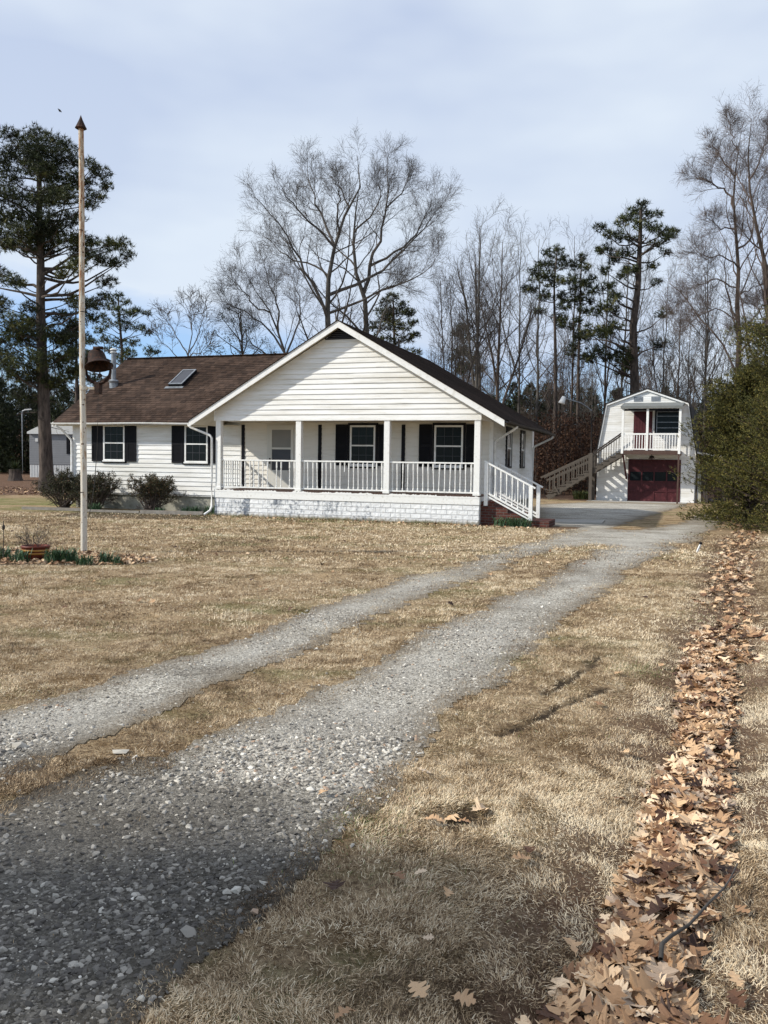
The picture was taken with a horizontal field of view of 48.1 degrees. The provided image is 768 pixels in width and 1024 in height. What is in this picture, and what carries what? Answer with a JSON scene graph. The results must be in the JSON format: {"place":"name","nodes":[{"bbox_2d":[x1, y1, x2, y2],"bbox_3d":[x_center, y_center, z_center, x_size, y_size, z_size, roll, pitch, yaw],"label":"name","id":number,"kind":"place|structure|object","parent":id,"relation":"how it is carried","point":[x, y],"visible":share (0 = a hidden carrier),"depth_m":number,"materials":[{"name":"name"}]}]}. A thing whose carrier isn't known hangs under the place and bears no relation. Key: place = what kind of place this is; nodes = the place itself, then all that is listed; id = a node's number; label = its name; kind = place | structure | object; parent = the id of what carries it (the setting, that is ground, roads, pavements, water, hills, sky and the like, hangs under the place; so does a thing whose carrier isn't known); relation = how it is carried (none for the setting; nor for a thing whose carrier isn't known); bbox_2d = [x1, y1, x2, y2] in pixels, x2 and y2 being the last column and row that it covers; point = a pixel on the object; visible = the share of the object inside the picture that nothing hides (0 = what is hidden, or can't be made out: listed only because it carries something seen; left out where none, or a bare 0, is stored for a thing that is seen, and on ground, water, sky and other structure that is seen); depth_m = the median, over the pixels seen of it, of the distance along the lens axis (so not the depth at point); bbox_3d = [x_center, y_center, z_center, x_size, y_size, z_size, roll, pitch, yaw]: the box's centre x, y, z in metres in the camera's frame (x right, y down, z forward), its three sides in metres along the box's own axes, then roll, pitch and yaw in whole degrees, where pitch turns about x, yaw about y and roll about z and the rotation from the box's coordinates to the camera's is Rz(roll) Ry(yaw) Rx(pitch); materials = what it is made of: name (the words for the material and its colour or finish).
{"place":"outdoors","nodes":[
{"label":"outdoors","id":0,"kind":"place"},
{"bbox_2d":[0,502,726,1023],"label":"gravel driveway","id":1,"kind":"structure","parent":0,"point":[612,514],"depth_m":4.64,"materials":[{"name":"grey gravel"}]},
{"bbox_2d":[12,741,27,748],"bbox_3d":[-2.026,1.312,4.810,0.100,0.051,0.061,0,3,-17],"label":"rock","id":2,"kind":"object","parent":1,"relation":"on","point":[17,745],"visible":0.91,"depth_m":4.79,"materials":[{"name":"stone"}]},
{"bbox_2d":[180,925,196,937],"bbox_3d":[-0.661,1.434,2.929,0.058,0.034,0.044,4,4,43],"label":"rock","id":3,"kind":"object","parent":1,"relation":"on","point":[187,931],"visible":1,"depth_m":2.92,"materials":[{"name":"stone"}]},
{"bbox_2d":[0,470,767,1023],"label":"ground","id":4,"kind":"structure","parent":0,"point":[10,502],"depth_m":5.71,"materials":[{"name":"beige plant"}]},
{"bbox_2d":[7,458,22,480],"bbox_3d":[-24.806,-2.832,57.958,1.581,1.621,1.627,1,3,0],"label":"stump planter","id":5,"kind":"object","parent":4,"relation":"on","point":[15,473],"visible":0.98,"depth_m":57.68,"materials":[{"name":"brown wood"}]},
{"bbox_2d":[8,548,33,561],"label":"daffodil clump","id":6,"kind":"object","parent":4,"relation":"on","point":[16,557],"visible":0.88,"depth_m":13.61,"materials":[{"name":"green plant"}]},
{"bbox_2d":[21,409,31,472],"bbox_3d":[-24.864,-4.753,59.852,0.679,4.853,0.160,1,3,0],"label":"street lamp","id":7,"kind":"object","parent":4,"relation":"on","point":[22,435],"visible":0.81,"depth_m":59.79,"materials":[{"name":"metal"}]},
{"bbox_2d":[21,544,49,559],"bbox_3d":[-5.670,0.655,14.016,0.450,0.225,0.447,1,3,0],"label":"flower pot","id":8,"kind":"object","parent":4,"relation":"on","point":[36,553],"visible":0.69,"depth_m":13.85,"materials":[{"name":"ceramic"}]},
{"bbox_2d":[14,526,52,546],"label":"dead stems","id":9,"kind":"object","parent":8,"relation":"in","point":[27,535],"visible":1,"depth_m":14.03,"materials":[{"name":"plant"}]},
{"bbox_2d":[27,425,72,476],"bbox_3d":[-20.360,-4.359,63.612,10.220,4.060,4.520,1,3,4],"label":"trailer home","id":10,"kind":"object","parent":4,"relation":"on","point":[61,446],"visible":0.2,"depth_m":61.76,"materials":[{"name":"grey"}]},
{"bbox_2d":[66,437,72,453],"bbox_3d":[-22.337,-4.753,61.606,0.800,1.200,0.027,1,3,4],"label":"window","id":11,"kind":"structure","parent":10,"relation":"in","point":[68,444],"depth_m":61.61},
{"bbox_2d":[22,507,80,510],"bbox_3d":[-10.765,-0.103,27.935,2.302,0.100,0.100,2,3,17],"label":"edging timber","id":12,"kind":"object","parent":4,"relation":"on","point":[52,508],"visible":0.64,"depth_m":27.90,"materials":[{"name":"wood"}]},
{"bbox_2d":[39,547,68,562],"bbox_3d":[-5.229,0.664,13.589,0.454,0.264,0.543,3,4,38],"label":"daffodil clump","id":13,"kind":"object","parent":4,"relation":"on","point":[50,555],"visible":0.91,"depth_m":13.57,"materials":[{"name":"green plant"}]},
{"bbox_2d":[30,467,80,507],"bbox_3d":[-11.004,-0.849,29.137,2.040,1.485,2.037,1,3,0],"label":"shrub","id":14,"kind":"object","parent":4,"relation":"on","point":[59,486],"visible":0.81,"depth_m":28.89,"materials":[{"name":"green plant"}]},
{"bbox_2d":[50,547,80,562],"bbox_3d":[-5.054,0.668,13.647,0.453,0.258,0.558,-1,4,-37],"label":"daffodil clump","id":15,"kind":"object","parent":4,"relation":"on","point":[70,555],"visible":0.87,"depth_m":13.61,"materials":[{"name":"green plant"}]},
{"bbox_2d":[0,120,137,491],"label":"pine tree","id":16,"kind":"object","parent":4,"relation":"on","point":[39,235],"visible":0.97,"depth_m":43.24,"materials":[{"name":"green plant"}]},
{"bbox_2d":[55,307,103,404],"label":"pine tree","id":17,"kind":"object","parent":4,"relation":"on","point":[76,392],"visible":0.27,"depth_m":65.69,"materials":[{"name":"green plant"}]},
{"bbox_2d":[75,116,93,550],"bbox_3d":[-5.176,-3.069,15.046,0.420,7.567,0.200,1,3,0],"label":"flagpole","id":18,"kind":"object","parent":4,"relation":"on","point":[80,127],"visible":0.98,"depth_m":15.02,"materials":[{"name":"metal"}]},
{"bbox_2d":[75,553,93,564],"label":"daffodil clump","id":19,"kind":"object","parent":4,"relation":"on","point":[84,561],"visible":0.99,"depth_m":13.32,"materials":[{"name":"green plant"}]},
{"bbox_2d":[64,469,122,508],"bbox_3d":[-9.682,-0.759,28.702,1.952,1.391,1.648,0,3,-14],"label":"shrub","id":20,"kind":"object","parent":4,"relation":"on","point":[103,489],"visible":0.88,"depth_m":28.52,"materials":[{"name":"green plant"}]},
{"bbox_2d":[84,346,112,518],"bbox_3d":[-5.027,-1.379,15.088,0.531,3.025,0.469,2,3,12],"label":"farm bell","id":21,"kind":"object","parent":4,"relation":"on","point":[97,360],"visible":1,"depth_m":15.05,"materials":[{"name":"metal"}]},
{"bbox_2d":[97,549,117,563],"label":"daffodil clump","id":22,"kind":"object","parent":4,"relation":"on","point":[103,558],"visible":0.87,"depth_m":13.58,"materials":[{"name":"green plant"}]},
{"bbox_2d":[87,509,139,512],"bbox_3d":[-8.636,-0.026,27.289,2.051,0.080,0.100,2,3,18],"label":"edging timber","id":23,"kind":"object","parent":4,"relation":"on","point":[115,511],"visible":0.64,"depth_m":27.19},
{"bbox_2d":[85,291,161,376],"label":"pine tree","id":24,"kind":"object","parent":4,"relation":"on","point":[123,353],"visible":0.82,"depth_m":59.32,"materials":[{"name":"green plant"}]},
{"bbox_2d":[126,471,186,510],"bbox_3d":[-7.591,-0.657,28.016,1.939,1.328,1.675,-2,4,-44],"label":"shrub","id":25,"kind":"object","parent":4,"relation":"on","point":[155,489],"visible":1,"depth_m":27.74,"materials":[{"name":"green plant"}]},
{"bbox_2d":[140,510,202,514],"bbox_3d":[-6.586,0.018,26.673,2.134,0.120,0.100,2,3,16],"label":"edging timber","id":26,"kind":"object","parent":4,"relation":"on","point":[170,512],"visible":0.93,"depth_m":26.61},
{"bbox_2d":[144,283,223,355],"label":"bare tree","id":27,"kind":"object","parent":4,"relation":"on","point":[198,303],"visible":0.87,"depth_m":57.62,"materials":[{"name":"grey plant"}]},
{"bbox_2d":[207,308,277,354],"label":"bare tree","id":28,"kind":"object","parent":4,"relation":"on","point":[238,351],"visible":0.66,"depth_m":45.41,"materials":[{"name":"grey plant"}]},
{"bbox_2d":[202,234,334,353],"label":"bare oak","id":29,"kind":"object","parent":4,"relation":"on","point":[251,313],"visible":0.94,"depth_m":44.23,"materials":[{"name":"grey plant"}]},
{"bbox_2d":[51,320,555,527],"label":"house","id":30,"kind":"structure","parent":4,"relation":"on","point":[336,419],"depth_m":26.06,"materials":[{"name":"white wood"}]},
{"bbox_2d":[101,426,126,462],"bbox_3d":[-9.228,-2.359,29.370,1.000,1.360,0.063,2,3,19],"label":"window","id":31,"kind":"structure","parent":30,"relation":"in","point":[113,438],"depth_m":29.38,"materials":[{"name":"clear glass"}]},
{"bbox_2d":[182,426,209,464],"bbox_3d":[-6.197,-2.238,28.336,1.010,1.360,0.063,2,3,19],"label":"window","id":32,"kind":"structure","parent":30,"relation":"in","point":[195,444],"depth_m":28.35,"materials":[{"name":"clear glass"}]},
{"bbox_2d":[267,425,295,488],"bbox_3d":[-3.265,-1.748,27.326,1.020,2.040,0.117,2,3,19],"label":"front door","id":33,"kind":"structure","parent":30,"relation":"in","point":[281,439],"depth_m":27.33,"materials":[{"name":"wood"}]},
{"bbox_2d":[347,423,377,467],"bbox_3d":[-0.654,-2.042,26.444,0.980,1.380,0.063,2,3,19],"label":"window","id":34,"kind":"structure","parent":30,"relation":"in","point":[362,437],"depth_m":26.45,"materials":[{"name":"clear glass"}]},
{"bbox_2d":[432,423,465,469],"bbox_3d":[1.924,-1.955,25.565,1.010,1.380,0.063,2,3,19],"label":"window","id":35,"kind":"structure","parent":30,"relation":"in","point":[448,439],"depth_m":25.57,"materials":[{"name":"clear glass"}]},
{"bbox_2d":[505,427,512,467],"bbox_3d":[3.988,-2.057,27.505,0.049,1.300,0.930,2,3,19],"label":"window","id":36,"kind":"structure","parent":30,"relation":"in","point":[508,461],"depth_m":27.53,"materials":[{"name":"white glass"}]},
{"bbox_2d":[519,430,525,467],"bbox_3d":[4.816,-2.172,29.902,0.049,1.300,0.850,2,3,19],"label":"window","id":37,"kind":"structure","parent":30,"relation":"in","point":[522,433],"depth_m":29.91,"materials":[{"name":"white glass"}]},
{"bbox_2d":[199,513,476,525],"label":"porch weeds","id":38,"kind":"object","parent":4,"relation":"on","point":[334,519],"visible":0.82,"depth_m":24.96,"materials":[{"name":"brown plant"}]},
{"bbox_2d":[236,126,471,340],"bbox_3d":[-1.887,-10.570,46.059,13.150,20.608,7.611,1,3,0],"label":"bare oak","id":39,"kind":"object","parent":4,"relation":"on","point":[326,306],"visible":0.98,"depth_m":45.07,"materials":[{"name":"grey plant"}]},
{"bbox_2d":[0,375,725,478],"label":"evergreen understorey","id":40,"kind":"object","parent":4,"relation":"on","point":[8,440],"visible":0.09,"depth_m":71.22,"materials":[{"name":"green plant"}]},
{"bbox_2d":[1,344,729,471],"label":"wood","id":41,"kind":"object","parent":4,"relation":"on","point":[55,372],"visible":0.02,"depth_m":83.11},
{"bbox_2d":[9,409,728,494],"bbox_3d":[-8.027,-4.901,66.172,72.262,5.770,21.433,2,3,17],"label":"thicket","id":42,"kind":"object","parent":4,"relation":"on","point":[566,443],"depth_m":52.94,"materials":[{"name":"plant"}]},
{"bbox_2d":[289,131,458,346],"bbox_3d":[-0.816,-10.852,47.484,8.654,21.175,7.548,0,3,-18],"label":"bare oak","id":43,"kind":"object","parent":4,"relation":"on","point":[363,291],"visible":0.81,"depth_m":47.23,"materials":[{"name":"grey plant"}]},
{"bbox_2d":[0,486,762,609],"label":"leaf litter","id":44,"kind":"object","parent":4,"relation":"on","point":[90,552],"visible":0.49,"depth_m":14.72,"materials":[{"name":"brown plant"}]},
{"bbox_2d":[369,291,422,355],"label":"pine tree","id":45,"kind":"object","parent":4,"relation":"on","point":[410,312],"visible":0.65,"depth_m":55.21,"materials":[{"name":"green plant"}]},
{"bbox_2d":[408,980,429,997],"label":"oak leaf","id":46,"kind":"object","parent":4,"relation":"on","point":[418,988],"visible":1,"depth_m":2.59,"materials":[{"name":"plant"}]},
{"bbox_2d":[424,814,446,823],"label":"oak leaf","id":47,"kind":"object","parent":4,"relation":"on","point":[435,817],"visible":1,"depth_m":3.85,"materials":[{"name":"plant"}]},
{"bbox_2d":[451,988,475,1006],"bbox_3d":[0.242,1.447,2.566,0.064,0.019,0.063,-1,3,-28],"label":"oak leaf","id":48,"kind":"object","parent":4,"relation":"on","point":[468,1000],"visible":1,"depth_m":2.57,"materials":[{"name":"plant"}]},
{"bbox_2d":[414,257,518,382],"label":"bare tree","id":49,"kind":"object","parent":4,"relation":"on","point":[457,353],"visible":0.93,"depth_m":49.81,"materials":[{"name":"brown plant"}]},
{"bbox_2d":[448,324,487,380],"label":"pine tree","id":50,"kind":"object","parent":4,"relation":"on","point":[463,375],"visible":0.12,"depth_m":61.15,"materials":[{"name":"green plant"}]},
{"bbox_2d":[472,797,488,810],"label":"oak leaf","id":51,"kind":"object","parent":4,"relation":"on","point":[480,807],"visible":1,"depth_m":4.02,"materials":[{"name":"plant"}]},
{"bbox_2d":[447,197,531,389],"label":"bare tree","id":52,"kind":"object","parent":4,"relation":"on","point":[476,382],"visible":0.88,"depth_m":51.60,"materials":[{"name":"grey plant"}]},
{"bbox_2d":[482,354,499,394],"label":"bare tree","id":53,"kind":"object","parent":4,"relation":"on","point":[490,380],"visible":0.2,"depth_m":74.90,"materials":[{"name":"grey plant"}]},
{"bbox_2d":[484,347,508,401],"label":"bare tree","id":54,"kind":"object","parent":4,"relation":"on","point":[494,393],"visible":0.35,"depth_m":69.71,"materials":[{"name":"grey plant"}]},
{"bbox_2d":[450,204,547,403],"bbox_3d":[7.017,-10.106,53.799,6.274,17.724,5.001,1,3,0],"label":"bare tree","id":55,"kind":"object","parent":4,"relation":"on","point":[496,373],"visible":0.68,"depth_m":53.26,"materials":[{"name":"grey plant"}]},
{"bbox_2d":[492,516,515,526],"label":"bulb leaves","id":56,"kind":"object","parent":4,"relation":"on","point":[501,522],"visible":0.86,"depth_m":23.45,"materials":[{"name":"green plant"}]},
{"bbox_2d":[458,214,557,412],"bbox_3d":[8.601,-11.214,59.805,7.316,18.807,6.559,0,3,-16],"label":"bare tree","id":57,"kind":"object","parent":4,"relation":"on","point":[519,390],"visible":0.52,"depth_m":59.60,"materials":[{"name":"grey plant"}]},
{"bbox_2d":[510,517,533,527],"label":"bulb leaves","id":58,"kind":"object","parent":4,"relation":"on","point":[521,522],"visible":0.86,"depth_m":23.28,"materials":[{"name":"green plant"}]},
{"bbox_2d":[516,368,541,430],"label":"bare tree","id":59,"kind":"object","parent":4,"relation":"on","point":[524,411],"visible":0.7,"depth_m":61.31,"materials":[{"name":"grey plant"}]},
{"bbox_2d":[495,217,582,479],"bbox_3d":[10.181,-10.583,57.931,6.097,17.979,5.998,1,3,0],"label":"bare tree","id":60,"kind":"object","parent":4,"relation":"on","point":[538,370],"visible":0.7,"depth_m":57.50,"materials":[{"name":"grey plant"}]},
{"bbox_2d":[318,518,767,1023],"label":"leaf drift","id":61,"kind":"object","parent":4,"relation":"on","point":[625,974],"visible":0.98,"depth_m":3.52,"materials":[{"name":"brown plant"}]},
{"bbox_2d":[658,862,739,961],"bbox_3d":[1.151,1.415,3.110,0.096,0.058,0.830,3,4,36],"label":"fallen twig","id":62,"kind":"object","parent":61,"relation":"on","point":[663,942],"visible":1,"depth_m":3.01,"materials":[{"name":"wood"}]},
{"bbox_2d":[520,242,576,489],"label":"pine tree","id":63,"kind":"object","parent":4,"relation":"on","point":[554,317],"visible":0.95,"depth_m":55.38,"materials":[{"name":"green plant"}]},
{"bbox_2d":[539,328,580,428],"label":"bare tree","id":64,"kind":"object","parent":4,"relation":"on","point":[547,379],"visible":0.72,"depth_m":60.09,"materials":[{"name":"grey plant"}]},
{"bbox_2d":[541,327,580,430],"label":"bare tree","id":65,"kind":"object","parent":4,"relation":"on","point":[557,391],"visible":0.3,"depth_m":68.56,"materials":[{"name":"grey plant"}]},
{"bbox_2d":[520,212,604,477],"bbox_3d":[12.100,-11.289,59.903,5.591,19.070,5.660,1,3,0],"label":"bare tree","id":66,"kind":"object","parent":4,"relation":"on","point":[571,370],"visible":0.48,"depth_m":59.52,"materials":[{"name":"grey plant"}]},
{"bbox_2d":[540,310,589,440],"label":"bare tree","id":67,"kind":"object","parent":4,"relation":"on","point":[566,377],"visible":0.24,"depth_m":63.99,"materials":[{"name":"grey plant"}]},
{"bbox_2d":[541,318,592,483],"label":"bare tree","id":68,"kind":"object","parent":4,"relation":"on","point":[562,379],"visible":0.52,"depth_m":61.19,"materials":[{"name":"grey plant"}]},
{"bbox_2d":[562,937,582,954],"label":"oak leaf","id":69,"kind":"object","parent":4,"relation":"on","point":[573,944],"visible":1,"depth_m":2.92,"materials":[{"name":"plant"}]},
{"bbox_2d":[558,396,592,452],"bbox_3d":[10.370,-3.487,46.648,2.079,5.514,0.372,0,3,-12],"label":"yard light","id":70,"kind":"object","parent":4,"relation":"on","point":[562,400],"visible":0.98,"depth_m":46.61,"materials":[{"name":"metal"}]},
{"bbox_2d":[559,251,600,488],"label":"pine tree","id":71,"kind":"object","parent":4,"relation":"on","point":[580,297],"visible":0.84,"depth_m":57.33,"materials":[{"name":"green plant"}]},
{"bbox_2d":[572,490,587,498],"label":"bush","id":72,"kind":"object","parent":4,"relation":"on","point":[580,495],"visible":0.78,"depth_m":45.74,"materials":[{"name":"plant"}]},
{"bbox_2d":[564,368,598,430],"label":"bare tree","id":73,"kind":"object","parent":4,"relation":"on","point":[585,397],"visible":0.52,"depth_m":63.16,"materials":[{"name":"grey plant"}]},
{"bbox_2d":[581,365,601,439],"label":"bare tree","id":74,"kind":"object","parent":4,"relation":"on","point":[592,383],"visible":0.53,"depth_m":66.58,"materials":[{"name":"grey plant"}]},
{"bbox_2d":[582,338,609,451],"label":"bare tree","id":75,"kind":"object","parent":4,"relation":"on","point":[595,396],"visible":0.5,"depth_m":69.79,"materials":[{"name":"grey plant"}]},
{"bbox_2d":[571,218,645,412],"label":"bare tree","id":76,"kind":"object","parent":4,"relation":"on","point":[605,382],"visible":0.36,"depth_m":61.47,"materials":[{"name":"grey plant"}]},
{"bbox_2d":[603,327,649,398],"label":"bare tree","id":77,"kind":"object","parent":4,"relation":"on","point":[619,394],"visible":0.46,"depth_m":61.97,"materials":[{"name":"grey plant"}]},
{"bbox_2d":[594,203,661,397],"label":"bare tree","id":78,"kind":"object","parent":4,"relation":"on","point":[640,305],"visible":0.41,"depth_m":63.13,"materials":[{"name":"grey plant"}]},
{"bbox_2d":[572,197,684,394],"bbox_3d":[15.128,-10.303,53.635,7.057,18.380,6.004,1,3,0],"label":"pine tree","id":79,"kind":"object","parent":4,"relation":"on","point":[630,359],"visible":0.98,"depth_m":53.07,"materials":[{"name":"green plant"}]},
{"bbox_2d":[541,388,724,503],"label":"garage","id":80,"kind":"structure","parent":4,"relation":"on","point":[641,449],"depth_m":43.25,"materials":[{"name":"white wood"}]},
{"bbox_2d":[633,411,652,448],"bbox_3d":[13.015,-4.068,43.303,0.900,1.990,0.085,2,3,22],"label":"upper door","id":81,"kind":"structure","parent":80,"relation":"in","point":[639,416],"depth_m":43.32,"materials":[{"name":"wood"}]},
{"bbox_2d":[629,461,679,501],"bbox_3d":[13.577,-1.545,43.295,2.410,2.050,0.067,2,3,22],"label":"garage door","id":82,"kind":"structure","parent":80,"relation":"in","point":[648,480],"depth_m":43.29,"materials":[{"name":"red metal"}]},
{"bbox_2d":[654,410,681,432],"bbox_3d":[14.137,-4.452,42.853,1.260,1.200,0.042,2,3,22],"label":"window","id":83,"kind":"structure","parent":80,"relation":"in","point":[666,421],"depth_m":42.85,"materials":[{"name":"black glass"}]},
{"bbox_2d":[592,500,686,503],"bbox_3d":[12.623,-0.483,42.962,4.700,0.075,1.750,2,3,22],"label":"concrete apron","id":84,"kind":"object","parent":4,"relation":"on","point":[638,501],"visible":0.5,"depth_m":42.66,"materials":[{"name":"concrete"}]},
{"bbox_2d":[629,319,666,391],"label":"bare tree","id":85,"kind":"object","parent":4,"relation":"on","point":[645,374],"visible":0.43,"depth_m":65.91,"materials":[{"name":"grey plant"}]},
{"bbox_2d":[638,331,664,390],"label":"bare tree","id":86,"kind":"object","parent":4,"relation":"on","point":[649,368],"visible":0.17,"depth_m":67.86,"materials":[{"name":"grey plant"}]},
{"bbox_2d":[619,257,692,396],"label":"bare tree","id":87,"kind":"object","parent":4,"relation":"on","point":[657,331],"visible":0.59,"depth_m":59.24,"materials":[{"name":"grey plant"}]},
{"bbox_2d":[652,334,689,398],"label":"bare tree","id":88,"kind":"object","parent":4,"relation":"on","point":[669,373],"visible":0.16,"depth_m":62.05,"materials":[{"name":"grey plant"}]},
{"bbox_2d":[659,327,699,414],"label":"bare tree","id":89,"kind":"object","parent":4,"relation":"on","point":[679,374],"visible":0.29,"depth_m":58.85,"materials":[{"name":"grey plant"}]},
{"bbox_2d":[649,272,719,402],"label":"bare tree","id":90,"kind":"object","parent":4,"relation":"on","point":[678,378],"visible":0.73,"depth_m":49.72,"materials":[{"name":"grey plant"}]},
{"bbox_2d":[678,341,702,427],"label":"bare tree","id":91,"kind":"object","parent":4,"relation":"on","point":[691,352],"visible":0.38,"depth_m":58.56,"materials":[{"name":"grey plant"}]},
{"bbox_2d":[655,289,726,408],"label":"bare tree","id":92,"kind":"object","parent":4,"relation":"on","point":[681,385],"visible":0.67,"depth_m":51.46,"materials":[{"name":"grey plant"}]},
{"bbox_2d":[650,89,767,501],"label":"bare tree","id":93,"kind":"object","parent":4,"relation":"on","point":[714,212],"visible":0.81,"depth_m":45.16,"materials":[{"name":"brown plant"}]},
{"bbox_2d":[674,241,743,492],"bbox_3d":[20.872,-9.636,55.680,4.364,16.842,5.744,1,3,0],"label":"bare tree","id":94,"kind":"object","parent":4,"relation":"on","point":[707,336],"visible":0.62,"depth_m":55.40,"materials":[{"name":"grey plant"}]},
{"bbox_2d":[666,362,767,525],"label":"cedar tree","id":95,"kind":"object","parent":4,"relation":"on","point":[725,403],"visible":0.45,"depth_m":27.03,"materials":[{"name":"green plant"}]},
{"bbox_2d":[717,321,735,395],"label":"bare tree","id":96,"kind":"object","parent":4,"relation":"on","point":[728,362],"visible":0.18,"depth_m":60.94,"materials":[{"name":"grey plant"}]},
{"bbox_2d":[696,298,767,533],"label":"cedar tree","id":97,"kind":"object","parent":4,"relation":"on","point":[759,329],"visible":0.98,"depth_m":23.82,"materials":[{"name":"green plant"}]},
{"bbox_2d":[697,81,767,356],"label":"bare tree","id":98,"kind":"object","parent":4,"relation":"on","point":[763,263],"visible":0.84,"depth_m":43.33,"materials":[{"name":"brown plant"}]},
{"bbox_2d":[727,971,744,988],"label":"oak leaf","id":99,"kind":"object","parent":4,"relation":"on","point":[735,978],"visible":1,"depth_m":2.71,"materials":[{"name":"plant"}]},
{"bbox_2d":[726,988,746,1007],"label":"oak leaf","id":100,"kind":"object","parent":4,"relation":"on","point":[737,997],"visible":1,"depth_m":2.62,"materials":[{"name":"plant"}]},
{"bbox_2d":[714,482,767,502],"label":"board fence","id":101,"kind":"object","parent":4,"relation":"on","point":[728,495],"visible":0.06,"depth_m":43.47,"materials":[{"name":"brown wood"}]},
{"bbox_2d":[0,0,767,412],"label":"sky","id":102,"kind":"structure","parent":0,"point":[579,110],"materials":[{"name":"blue"}]},
{"bbox_2d":[555,519,604,523],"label":"path","id":103,"kind":"structure","parent":0,"point":[572,521],"depth_m":25.46,"materials":[{"name":"concrete"}]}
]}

